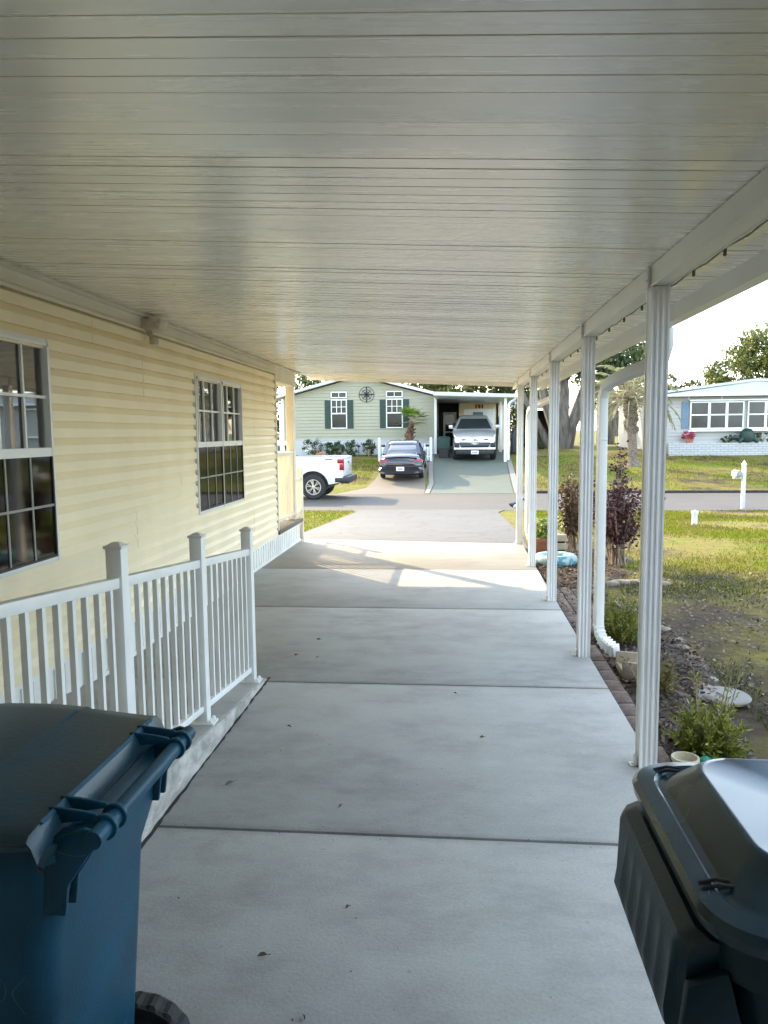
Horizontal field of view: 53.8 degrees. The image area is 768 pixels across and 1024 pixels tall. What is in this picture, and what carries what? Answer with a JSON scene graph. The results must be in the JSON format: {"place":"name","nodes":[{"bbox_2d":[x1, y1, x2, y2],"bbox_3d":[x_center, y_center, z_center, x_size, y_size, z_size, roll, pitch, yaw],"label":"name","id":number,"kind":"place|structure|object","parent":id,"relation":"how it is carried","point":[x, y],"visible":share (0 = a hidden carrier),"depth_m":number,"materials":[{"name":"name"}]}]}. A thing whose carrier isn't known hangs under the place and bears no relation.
{"place":"outdoors","nodes":[
{"label":"outdoors","id":0,"kind":"place"},
{"bbox_2d":[304,509,356,531],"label":"grass","id":1,"kind":"structure","parent":0,"point":[308,516],"depth_m":18.45,"materials":[{"name":"plant"}]},
{"bbox_2d":[345,459,378,484],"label":"grass","id":2,"kind":"structure","parent":0,"point":[369,474],"depth_m":33.03,"materials":[{"name":"plant"}]},
{"bbox_2d":[304,510,526,547],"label":"driveway","id":3,"kind":"structure","parent":0,"point":[478,526],"depth_m":14.70,"materials":[{"name":"concrete"}]},
{"bbox_2d":[296,468,303,538],"bbox_3d":[-1.345,-0.073,11.741,0.105,1.185,0.575,0,6,5],"label":"post","id":4,"kind":"object","parent":3,"relation":"on","point":[299,486],"visible":0.6,"depth_m":11.91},
{"bbox_2d":[430,449,513,493],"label":"driveway","id":5,"kind":"structure","parent":0,"point":[472,473],"depth_m":31.00,"materials":[{"name":"concrete"}]},
{"bbox_2d":[437,436,449,457],"bbox_3d":[2.880,-3.120,36.364,0.620,1.030,0.640,0,6,5],"label":"storage bin","id":6,"kind":"object","parent":5,"relation":"on","point":[443,444],"visible":1,"depth_m":36.05,"materials":[{"name":"teal plastic"}]},
{"bbox_2d":[449,415,498,458],"bbox_3d":[4.413,-3.794,37.392,2.400,1.930,5.933,0,10,5],"label":"pickup truck","id":7,"kind":"object","parent":5,"relation":"on","point":[474,434],"visible":1,"depth_m":34.84,"materials":[{"name":"silver metal"}]},
{"bbox_2d":[510,429,516,453],"bbox_3d":[6.523,-3.491,37.395,0.520,1.200,0.640,0,6,5],"label":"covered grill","id":8,"kind":"object","parent":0,"point":[513,437],"visible":0.54,"depth_m":37.12,"materials":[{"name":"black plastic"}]},
{"bbox_2d":[276,280,767,430],"label":"sky","id":9,"kind":"structure","parent":0,"point":[700,337],"materials":[{"name":"white"}]},
{"bbox_2d":[277,430,767,758],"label":"lawn","id":10,"kind":"structure","parent":0,"point":[757,736],"depth_m":9.56,"materials":[{"name":"plant"}]},
{"bbox_2d":[276,389,283,440],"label":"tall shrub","id":11,"kind":"object","parent":10,"relation":"on","point":[278,422],"visible":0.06,"depth_m":41.82,"materials":[{"name":"green plant"}]},
{"bbox_2d":[276,375,308,394],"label":"leafy tree","id":12,"kind":"object","parent":10,"relation":"on","point":[297,384],"visible":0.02,"depth_m":47.27,"materials":[{"name":"green plant"}]},
{"bbox_2d":[295,374,324,388],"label":"leafy tree","id":13,"kind":"object","parent":10,"relation":"on","point":[310,383],"visible":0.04,"depth_m":54.15,"materials":[{"name":"green plant"}]},
{"bbox_2d":[302,439,326,454],"bbox_3d":[-3.459,-3.192,37.683,1.313,1.035,0.717,0,6,5],"label":"foundation shrub","id":14,"kind":"object","parent":10,"relation":"on","point":[314,452],"visible":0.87,"depth_m":37.67,"materials":[{"name":"green plant"}]},
{"bbox_2d":[324,442,335,454],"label":"foundation shrub","id":15,"kind":"object","parent":10,"relation":"on","point":[330,445],"visible":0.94,"depth_m":37.53,"materials":[{"name":"green plant"}]},
{"bbox_2d":[333,440,344,454],"bbox_3d":[-2.223,-3.140,37.596,0.672,0.871,0.727,0,6,5],"label":"foundation shrub","id":16,"kind":"object","parent":10,"relation":"on","point":[338,446],"visible":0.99,"depth_m":37.49,"materials":[{"name":"green plant"}]},
{"bbox_2d":[344,439,357,455],"bbox_3d":[-1.704,-3.155,37.531,0.725,0.879,0.636,-6,8,-40],"label":"foundation shrub","id":17,"kind":"object","parent":10,"relation":"on","point":[350,449],"visible":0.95,"depth_m":37.47,"materials":[{"name":"green plant"}]},
{"bbox_2d":[361,439,376,455],"bbox_3d":[-0.743,-3.125,37.464,0.682,1.020,0.860,-5,7,-37],"label":"foundation shrub","id":18,"kind":"object","parent":10,"relation":"on","point":[369,444],"visible":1,"depth_m":37.45,"materials":[{"name":"green plant"}]},
{"bbox_2d":[338,462,428,493],"bbox_3d":[0.215,-1.471,31.107,3.180,0.808,8.050,0,6,5],"label":"parking pad","id":19,"kind":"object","parent":10,"relation":"on","point":[401,484],"visible":0.59,"depth_m":28.76,"materials":[{"name":"concrete"}]},
{"bbox_2d":[378,440,429,477],"bbox_3d":[0.855,-2.359,31.828,2.080,1.405,5.038,0,12,5],"label":"sedan","id":20,"kind":"object","parent":19,"relation":"on","point":[403,457],"visible":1,"depth_m":29.67,"materials":[{"name":"black paint"}]},
{"bbox_2d":[106,568,664,1023],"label":"carport slab","id":21,"kind":"structure","parent":10,"relation":"on","point":[502,912],"depth_m":3.14,"materials":[{"name":"concrete"}]},
{"bbox_2d":[0,703,195,1023],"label":"wheeled bin","id":22,"kind":"object","parent":21,"relation":"on","point":[82,788],"visible":1,"depth_m":1.48,"materials":[{"name":"blue plastic"}]},
{"bbox_2d":[0,259,302,703],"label":"manufactured house","id":23,"kind":"structure","parent":21,"relation":"on","point":[115,426],"depth_m":5.26,"materials":[{"name":"beige plastic"}]},
{"bbox_2d":[0,329,60,578],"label":"window","id":24,"kind":"structure","parent":23,"relation":"in","point":[29,523],"depth_m":4.16,"materials":[{"name":"white metal"}]},
{"bbox_2d":[135,318,169,344],"bbox_3d":[-1.741,-1.358,5.712,0.174,0.185,0.269,0,6,5],"label":"floodlight","id":25,"kind":"object","parent":23,"relation":"attached to","point":[150,326],"visible":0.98,"depth_m":5.67,"materials":[{"name":"plastic"}]},
{"bbox_2d":[191,373,224,514],"bbox_3d":[-1.708,-0.652,7.263,0.119,1.284,0.764,0,6,5],"label":"window","id":26,"kind":"structure","parent":23,"relation":"in","point":[208,396],"depth_m":7.26,"materials":[{"name":"glass"}]},
{"bbox_2d":[221,379,244,505],"bbox_3d":[-1.638,-0.729,7.996,0.119,1.284,0.744,0,6,5],"label":"window","id":27,"kind":"structure","parent":23,"relation":"in","point":[232,415],"depth_m":8.04,"materials":[{"name":"glass"}]},
{"bbox_2d":[51,677,261,766],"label":"ramp","id":28,"kind":"structure","parent":21,"relation":"on","point":[227,703],"depth_m":4.49,"materials":[{"name":"concrete"}]},
{"bbox_2d":[0,527,262,728],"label":"ramp railing","id":29,"kind":"object","parent":28,"relation":"on","point":[116,584],"visible":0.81,"depth_m":3.34,"materials":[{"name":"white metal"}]},
{"bbox_2d":[141,678,266,841],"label":"ramp kerb","id":30,"kind":"structure","parent":21,"relation":"on","point":[184,769],"depth_m":3.59,"materials":[{"name":"concrete"}]},
{"bbox_2d":[141,677,270,848],"bbox_3d":[-1.038,1.411,2.185,0.022,0.001,5.840,0,6,5],"label":"ramp seam","id":31,"kind":"object","parent":21,"relation":"on","point":[151,833],"visible":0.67,"depth_m":3.50,"materials":[{"name":"concrete"}]},
{"bbox_2d":[0,0,767,768],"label":"carport","id":32,"kind":"object","parent":21,"relation":"on","point":[518,194],"visible":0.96,"depth_m":2.47,"materials":[{"name":"white metal"}]},
{"bbox_2d":[524,220,767,386],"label":"string lights","id":33,"kind":"object","parent":32,"relation":"attached to","point":[724,251],"visible":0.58,"depth_m":3.11},
{"bbox_2d":[178,569,608,1020],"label":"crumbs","id":34,"kind":"object","parent":21,"relation":"on","point":[407,794],"visible":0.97,"depth_m":3.07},
{"bbox_2d":[614,758,767,1023],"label":"wheeled bin","id":35,"kind":"object","parent":21,"relation":"on","point":[691,879],"visible":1,"depth_m":1.11,"materials":[{"name":"black plastic"}]},
{"bbox_2d":[276,381,516,461],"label":"house","id":36,"kind":"structure","parent":10,"relation":"on","point":[333,411],"depth_m":37.98,"materials":[{"name":"green"}]},
{"bbox_2d":[331,399,346,428],"bbox_3d":[-2.258,-4.915,38.017,0.800,1.440,0.050,0,6,5],"label":"window","id":37,"kind":"structure","parent":36,"relation":"in","point":[338,407],"depth_m":38.02,"materials":[{"name":"white metal"}]},
{"bbox_2d":[331,392,346,397],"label":"window","id":38,"kind":"structure","parent":36,"relation":"in","point":[333,394],"depth_m":37.91,"materials":[{"name":"white metal"}]},
{"bbox_2d":[359,387,373,401],"bbox_3d":[-0.872,-5.862,37.803,0.774,0.774,0.024,0,6,5],"label":"compass rose","id":39,"kind":"object","parent":36,"relation":"attached to","point":[366,394],"visible":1,"depth_m":37.79,"materials":[{"name":"black metal"}]},
{"bbox_2d":[386,399,402,427],"bbox_3d":[0.520,-4.916,37.755,0.820,1.440,0.050,0,6,5],"label":"window","id":40,"kind":"structure","parent":36,"relation":"in","point":[394,416],"depth_m":37.75,"materials":[{"name":"glass"}]},
{"bbox_2d":[386,391,402,396],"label":"window","id":41,"kind":"structure","parent":36,"relation":"in","point":[388,393],"depth_m":37.65,"materials":[{"name":"white metal"}]},
{"bbox_2d":[443,412,455,448],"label":"screen door","id":42,"kind":"structure","parent":36,"relation":"in","point":[449,418],"depth_m":43.47,"materials":[{"name":"white metal"}]},
{"bbox_2d":[464,409,493,427],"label":"shed door","id":43,"kind":"structure","parent":36,"relation":"in","point":[489,413],"depth_m":41.29,"materials":[{"name":"white metal"}]},
{"bbox_2d":[262,539,536,569],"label":"carport slab end","id":44,"kind":"structure","parent":10,"relation":"on","point":[330,554],"depth_m":10.03,"materials":[{"name":"concrete"}]},
{"bbox_2d":[378,437,431,460],"bbox_3d":[0.982,-2.899,35.354,2.560,1.180,0.150,0,6,5],"label":"picket fence","id":45,"kind":"object","parent":10,"relation":"on","point":[382,448],"visible":0.34,"depth_m":35.27,"materials":[{"name":"white paint"}]},
{"bbox_2d":[396,405,428,439],"bbox_3d":[1.323,-3.879,36.504,1.936,2.636,1.848,0,6,5],"label":"fan palm","id":46,"kind":"object","parent":10,"relation":"on","point":[410,413],"visible":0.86,"depth_m":36.38,"materials":[{"name":"green plant"}]},
{"bbox_2d":[425,454,434,492],"bbox_3d":[2.284,-2.155,35.385,0.319,1.215,17.051,0,6,5],"label":"driveway edging","id":47,"kind":"object","parent":10,"relation":"on","point":[430,485],"visible":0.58,"depth_m":30.73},
{"bbox_2d":[401,383,461,391],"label":"leafy tree","id":48,"kind":"object","parent":10,"relation":"on","point":[430,387],"visible":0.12,"depth_m":51.81,"materials":[{"name":"green plant"}]},
{"bbox_2d":[435,384,516,393],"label":"leafy tree","id":49,"kind":"object","parent":10,"relation":"on","point":[467,388],"visible":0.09,"depth_m":50.42,"materials":[{"name":"green plant"}]},
{"bbox_2d":[503,449,515,492],"bbox_3d":[5.781,-2.156,35.055,0.288,1.215,17.065,0,6,7],"label":"driveway edging","id":50,"kind":"object","parent":10,"relation":"on","point":[512,472],"visible":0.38,"depth_m":31.09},
{"bbox_2d":[471,375,574,409],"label":"leafy tree","id":51,"kind":"object","parent":10,"relation":"on","point":[505,390],"visible":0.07,"depth_m":48.49,"materials":[{"name":"green plant"}]},
{"bbox_2d":[508,392,538,447],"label":"tall shrub","id":52,"kind":"object","parent":10,"relation":"on","point":[513,411],"visible":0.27,"depth_m":45.03,"materials":[{"name":"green plant"}]},
{"bbox_2d":[509,398,569,445],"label":"building","id":53,"kind":"structure","parent":10,"relation":"on","point":[541,417],"depth_m":48.51,"materials":[{"name":"white"}]},
{"bbox_2d":[537,439,545,448],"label":"pale shrub","id":54,"kind":"object","parent":10,"relation":"on","point":[539,443],"visible":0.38,"depth_m":41.58,"materials":[{"name":"green plant"}]},
{"bbox_2d":[524,340,644,448],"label":"oak tree","id":55,"kind":"object","parent":10,"relation":"on","point":[568,423],"visible":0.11,"depth_m":42.11,"materials":[{"name":"grey plant"}]},
{"bbox_2d":[595,389,619,435],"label":"leafy tree","id":56,"kind":"object","parent":10,"relation":"on","point":[616,423],"depth_m":94.78,"materials":[{"name":"grey plant"}]},
{"bbox_2d":[572,342,644,443],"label":"leafy tree","id":57,"kind":"object","parent":10,"relation":"on","point":[611,433],"visible":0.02,"depth_m":50.19,"materials":[{"name":"green plant"}]},
{"bbox_2d":[605,581,619,585],"bbox_3d":[2.497,0.795,8.383,0.216,0.065,0.096,-1,6,0],"label":"border stone","id":58,"kind":"object","parent":10,"relation":"on","point":[611,583],"visible":0.61,"depth_m":8.34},
{"bbox_2d":[612,579,629,584],"bbox_3d":[2.645,0.787,8.448,0.215,0.063,0.096,-1,6,0],"label":"border stone","id":59,"kind":"object","parent":10,"relation":"on","point":[624,581],"visible":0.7,"depth_m":8.41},
{"bbox_2d":[594,365,681,466],"bbox_3d":[10.586,-4.129,32.559,4.178,4.549,4.304,0,6,5],"label":"feather palm","id":60,"kind":"object","parent":10,"relation":"on","point":[631,400],"visible":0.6,"depth_m":32.31,"materials":[{"name":"green plant"}]},
{"bbox_2d":[525,547,756,761],"bbox_3d":[2.091,1.259,4.075,1.464,0.088,14.200,0,6,5],"label":"garden bed","id":61,"kind":"object","parent":10,"relation":"on","point":[706,680],"visible":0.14,"depth_m":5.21,"materials":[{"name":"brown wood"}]},
{"bbox_2d":[536,518,546,553],"bbox_3d":[2.195,0.339,10.483,0.320,0.508,0.320,0,6,5],"label":"potted plant","id":62,"kind":"object","parent":61,"relation":"on","point":[541,541],"visible":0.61,"depth_m":10.40,"materials":[{"name":"green plant"}]},
{"bbox_2d":[536,551,577,566],"bbox_3d":[2.187,0.601,9.653,0.550,0.150,0.550,0,6,5],"label":"ring planter","id":63,"kind":"object","parent":61,"relation":"on","point":[564,559],"visible":0.58,"depth_m":9.47,"materials":[{"name":"plastic"}]},
{"bbox_2d":[557,534,566,551],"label":"stacked blocks","id":64,"kind":"structure","parent":61,"relation":"on","point":[561,543],"depth_m":10.20,"materials":[{"name":"concrete"}]},
{"bbox_2d":[557,602,570,606],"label":"brick paver","id":65,"kind":"object","parent":61,"relation":"on","point":[563,603],"visible":0.47,"depth_m":7.25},
{"bbox_2d":[561,591,574,595],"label":"brick paver","id":66,"kind":"object","parent":61,"relation":"on","point":[566,593],"visible":0.48,"depth_m":7.74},
{"bbox_2d":[558,473,578,551],"bbox_3d":[2.652,0.007,10.602,0.537,1.106,0.555,-3,6,-23],"label":"red leaf shrub","id":67,"kind":"object","parent":61,"relation":"on","point":[570,520],"visible":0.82,"depth_m":10.60,"materials":[{"name":"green plant"}]},
{"bbox_2d":[563,612,576,616],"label":"brick paver","id":68,"kind":"object","parent":61,"relation":"on","point":[568,614],"visible":0.36,"depth_m":6.85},
{"bbox_2d":[566,617,576,622],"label":"brick paver","id":69,"kind":"object","parent":61,"relation":"on","point":[572,619],"visible":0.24,"depth_m":6.67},
{"bbox_2d":[590,645,599,651],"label":"brick paver","id":70,"kind":"object","parent":61,"relation":"on","point":[594,648],"visible":0.28,"depth_m":5.72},
{"bbox_2d":[590,652,604,660],"bbox_3d":[1.551,1.084,5.544,0.102,0.064,0.206,0,6,5],"label":"brick paver","id":71,"kind":"object","parent":61,"relation":"on","point":[596,656],"visible":0.45,"depth_m":5.52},
{"bbox_2d":[592,661,610,670],"bbox_3d":[1.534,1.107,5.332,0.102,0.063,0.204,0,6,5],"label":"brick paver","id":72,"kind":"object","parent":61,"relation":"on","point":[601,665],"visible":0.56,"depth_m":5.32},
{"bbox_2d":[598,670,618,680],"bbox_3d":[1.516,1.130,5.123,0.101,0.064,0.208,0,6,5],"label":"brick paver","id":73,"kind":"object","parent":61,"relation":"on","point":[607,674],"visible":0.57,"depth_m":5.10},
{"bbox_2d":[604,680,624,690],"bbox_3d":[1.494,1.151,4.912,0.106,0.066,0.211,0,6,5],"label":"brick paver","id":74,"kind":"object","parent":61,"relation":"on","point":[613,685],"visible":0.51,"depth_m":4.90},
{"bbox_2d":[592,576,638,643],"bbox_3d":[1.870,0.776,6.008,0.466,0.540,0.449,-2,6,-17],"label":"juniper","id":75,"kind":"object","parent":61,"relation":"on","point":[621,625],"visible":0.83,"depth_m":5.95,"materials":[{"name":"plant"}]},
{"bbox_2d":[567,440,665,565],"bbox_3d":[2.891,-0.113,9.488,0.969,1.574,1.056,-4,7,-32],"label":"plum shrub","id":76,"kind":"object","parent":61,"relation":"on","point":[618,530],"visible":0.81,"depth_m":9.33,"materials":[{"name":"purple plant"}]},
{"bbox_2d":[610,691,633,703],"bbox_3d":[1.476,1.173,4.703,0.101,0.066,0.208,0,6,5],"label":"brick paver","id":77,"kind":"object","parent":61,"relation":"on","point":[621,696],"visible":0.58,"depth_m":4.68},
{"bbox_2d":[615,651,636,681],"bbox_3d":[1.737,1.063,5.202,0.240,0.154,0.304,0,6,5],"label":"splash block","id":78,"kind":"object","parent":61,"relation":"on","point":[622,669],"depth_m":5.23,"materials":[{"name":"concrete"}]},
{"bbox_2d":[618,703,635,715],"bbox_3d":[1.454,1.197,4.491,0.103,0.062,0.203,0,6,5],"label":"brick paver","id":79,"kind":"object","parent":61,"relation":"on","point":[628,709],"visible":0.38,"depth_m":4.48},
{"bbox_2d":[625,716,635,729],"bbox_3d":[1.436,1.218,4.283,0.102,0.063,0.206,0,6,5],"label":"brick paver","id":80,"kind":"object","parent":61,"relation":"on","point":[632,722],"visible":0.21,"depth_m":4.29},
{"bbox_2d":[620,651,679,695],"bbox_3d":[1.704,0.980,4.868,0.376,0.378,0.242,1,6,15],"label":"juniper","id":81,"kind":"object","parent":61,"relation":"on","point":[666,682],"visible":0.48,"depth_m":4.80,"materials":[{"name":"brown plant"}]},
{"bbox_2d":[657,746,671,762],"bbox_3d":[1.396,1.262,3.864,0.096,0.064,0.207,0,6,5],"label":"brick paver","id":82,"kind":"object","parent":61,"relation":"on","point":[661,757],"visible":0.24,"depth_m":3.83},
{"bbox_2d":[671,751,699,762],"bbox_3d":[1.482,1.247,3.728,0.132,0.088,0.132,0,6,5],"label":"plant pot","id":83,"kind":"object","parent":61,"relation":"on","point":[683,756],"visible":0.44,"depth_m":3.76,"materials":[{"name":"ceramic"}]},
{"bbox_2d":[691,683,715,689],"bbox_3d":[2.093,1.159,4.925,0.122,0.063,0.198,-3,6,-20],"label":"border stone","id":84,"kind":"object","parent":61,"relation":"on","point":[704,686],"visible":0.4,"depth_m":4.93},
{"bbox_2d":[700,756,714,761],"bbox_3d":[1.611,1.241,3.755,0.099,0.062,0.067,0,6,5],"label":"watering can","id":85,"kind":"object","parent":61,"relation":"on","point":[703,758],"visible":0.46,"depth_m":3.74,"materials":[{"name":"green plastic"}]},
{"bbox_2d":[661,662,754,758],"bbox_3d":[1.687,1.034,3.912,0.433,0.480,0.450,-6,8,-40],"label":"juniper","id":86,"kind":"object","parent":61,"relation":"on","point":[705,735],"visible":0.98,"depth_m":3.87,"materials":[{"name":"plant"}]},
{"bbox_2d":[701,694,729,709],"bbox_3d":[2.047,1.180,4.674,0.101,0.078,0.201,-2,6,-16],"label":"border stone","id":87,"kind":"object","parent":61,"relation":"on","point":[712,697],"visible":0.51,"depth_m":4.65,"materials":[{"name":"stone"}]},
{"bbox_2d":[693,686,751,706],"bbox_3d":[2.128,1.157,4.768,0.340,0.022,0.340,0,6,5],"label":"stepping stone","id":88,"kind":"object","parent":61,"relation":"on","point":[743,699],"visible":0.45,"depth_m":4.74,"materials":[{"name":"stone"}]},
{"bbox_2d":[537,490,767,492],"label":"kerb","id":89,"kind":"structure","parent":10,"relation":"on","point":[714,491],"depth_m":26.16,"materials":[{"name":"concrete"}]},
{"bbox_2d":[624,369,680,394],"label":"leafy tree","id":90,"kind":"object","parent":10,"relation":"on","point":[672,377],"visible":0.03,"depth_m":90.84,"materials":[{"name":"green plant"}]},
{"bbox_2d":[674,644,689,650],"bbox_3d":[2.321,1.061,5.898,0.104,0.046,0.122,-2,6,-12],"label":"border stone","id":91,"kind":"object","parent":10,"relation":"on","point":[686,647],"visible":0.48,"depth_m":5.87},
{"bbox_2d":[611,378,767,455],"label":"white house","id":92,"kind":"structure","parent":10,"relation":"on","point":[711,415],"depth_m":35.63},
{"bbox_2d":[681,431,695,442],"bbox_3d":[14.284,-3.534,35.602,0.690,0.581,0.684,0,6,5],"label":"flower pot","id":93,"kind":"object","parent":92,"relation":"on","point":[688,439],"visible":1,"depth_m":35.49,"materials":[{"name":"ceramic"}]},
{"bbox_2d":[689,401,709,428],"bbox_3d":[14.909,-4.565,35.789,0.870,1.290,0.050,0,6,5],"label":"window","id":94,"kind":"structure","parent":92,"relation":"in","point":[699,411],"depth_m":35.79,"materials":[{"name":"white metal"}]},
{"bbox_2d":[709,401,726,428],"bbox_3d":[15.745,-4.565,35.710,0.790,1.290,0.050,0,6,5],"label":"window","id":95,"kind":"structure","parent":92,"relation":"in","point":[717,409],"depth_m":35.71,"materials":[{"name":"white metal"}]},
{"bbox_2d":[720,434,732,442],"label":"planter plant","id":96,"kind":"object","parent":92,"relation":"in","point":[726,440],"visible":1,"depth_m":35.47,"materials":[{"name":"green plant"}]},
{"bbox_2d":[726,401,744,428],"bbox_3d":[16.532,-4.565,35.635,0.770,1.290,0.050,0,6,5],"label":"window","id":97,"kind":"structure","parent":92,"relation":"in","point":[735,409],"depth_m":35.63,"materials":[{"name":"glass"}]},
{"bbox_2d":[731,428,758,442],"bbox_3d":[16.816,-3.559,35.356,1.215,0.710,0.720,0,6,5],"label":"turtle ornament","id":98,"kind":"object","parent":92,"relation":"on","point":[746,434],"visible":1,"depth_m":35.12,"materials":[{"name":"ceramic"}]},
{"bbox_2d":[747,401,765,428],"bbox_3d":[17.487,-4.566,35.545,0.810,1.290,0.050,0,6,5],"label":"window","id":99,"kind":"structure","parent":92,"relation":"in","point":[756,414],"depth_m":35.54,"materials":[{"name":"glass"}]},
{"bbox_2d":[755,432,767,441],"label":"planter plant","id":100,"kind":"object","parent":92,"relation":"in","point":[759,436],"visible":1,"depth_m":35.24,"materials":[{"name":"green plant"}]},
{"bbox_2d":[765,401,767,427],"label":"window","id":101,"kind":"structure","parent":92,"relation":"in","point":[766,423],"depth_m":35.49,"materials":[{"name":"white metal"}]},
{"bbox_2d":[611,570,767,713],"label":"leaf litter","id":102,"kind":"object","parent":10,"relation":"on","point":[723,650],"visible":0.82,"depth_m":6.74,"materials":[{"name":"brown plant"}]},
{"bbox_2d":[671,370,714,388],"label":"leafy tree","id":103,"kind":"object","parent":10,"relation":"on","point":[692,383],"visible":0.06,"depth_m":91.47,"materials":[{"name":"green plant"}]},
{"bbox_2d":[691,510,698,524],"bbox_3d":[6.328,0.110,15.421,0.136,0.300,0.136,0,6,5],"label":"cleanout pipe","id":104,"kind":"object","parent":10,"relation":"on","point":[694,513],"visible":0.85,"depth_m":15.38,"materials":[{"name":"white paint"}]},
{"bbox_2d":[698,316,767,384],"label":"oak tree","id":105,"kind":"object","parent":10,"relation":"on","point":[746,365],"visible":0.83,"depth_m":49.63,"materials":[{"name":"green plant"}]},
{"bbox_2d":[731,460,746,508],"bbox_3d":[9.774,-0.754,20.858,0.340,1.350,0.470,0,6,5],"label":"mailbox post","id":106,"kind":"object","parent":10,"relation":"on","point":[738,474],"visible":0.99,"depth_m":20.77,"materials":[{"name":"white paint"}]},
{"bbox_2d":[303,493,767,510],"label":"street","id":107,"kind":"structure","parent":0,"point":[673,501],"depth_m":23.41,"materials":[{"name":"asphalt"}]},
{"bbox_2d":[277,441,356,499],"bbox_3d":[-3.999,-1.464,25.977,5.926,1.930,2.400,0,6,5],"label":"pickup truck","id":108,"kind":"object","parent":107,"relation":"on","point":[324,475],"visible":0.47,"depth_m":24.84,"materials":[{"name":"white paint"}]},
{"bbox_2d":[523,454,767,490],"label":"grass","id":109,"kind":"structure","parent":0,"point":[677,468],"depth_m":31.37,"materials":[{"name":"plant"}]},
{"bbox_2d":[536,509,767,594],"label":"grass","id":110,"kind":"structure","parent":0,"point":[674,516],"depth_m":11.86,"materials":[{"name":"plant"}]},
{"bbox_2d":[616,580,767,729],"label":"grass","id":111,"kind":"structure","parent":0,"point":[708,590],"depth_m":7.63,"materials":[{"name":"plant"}]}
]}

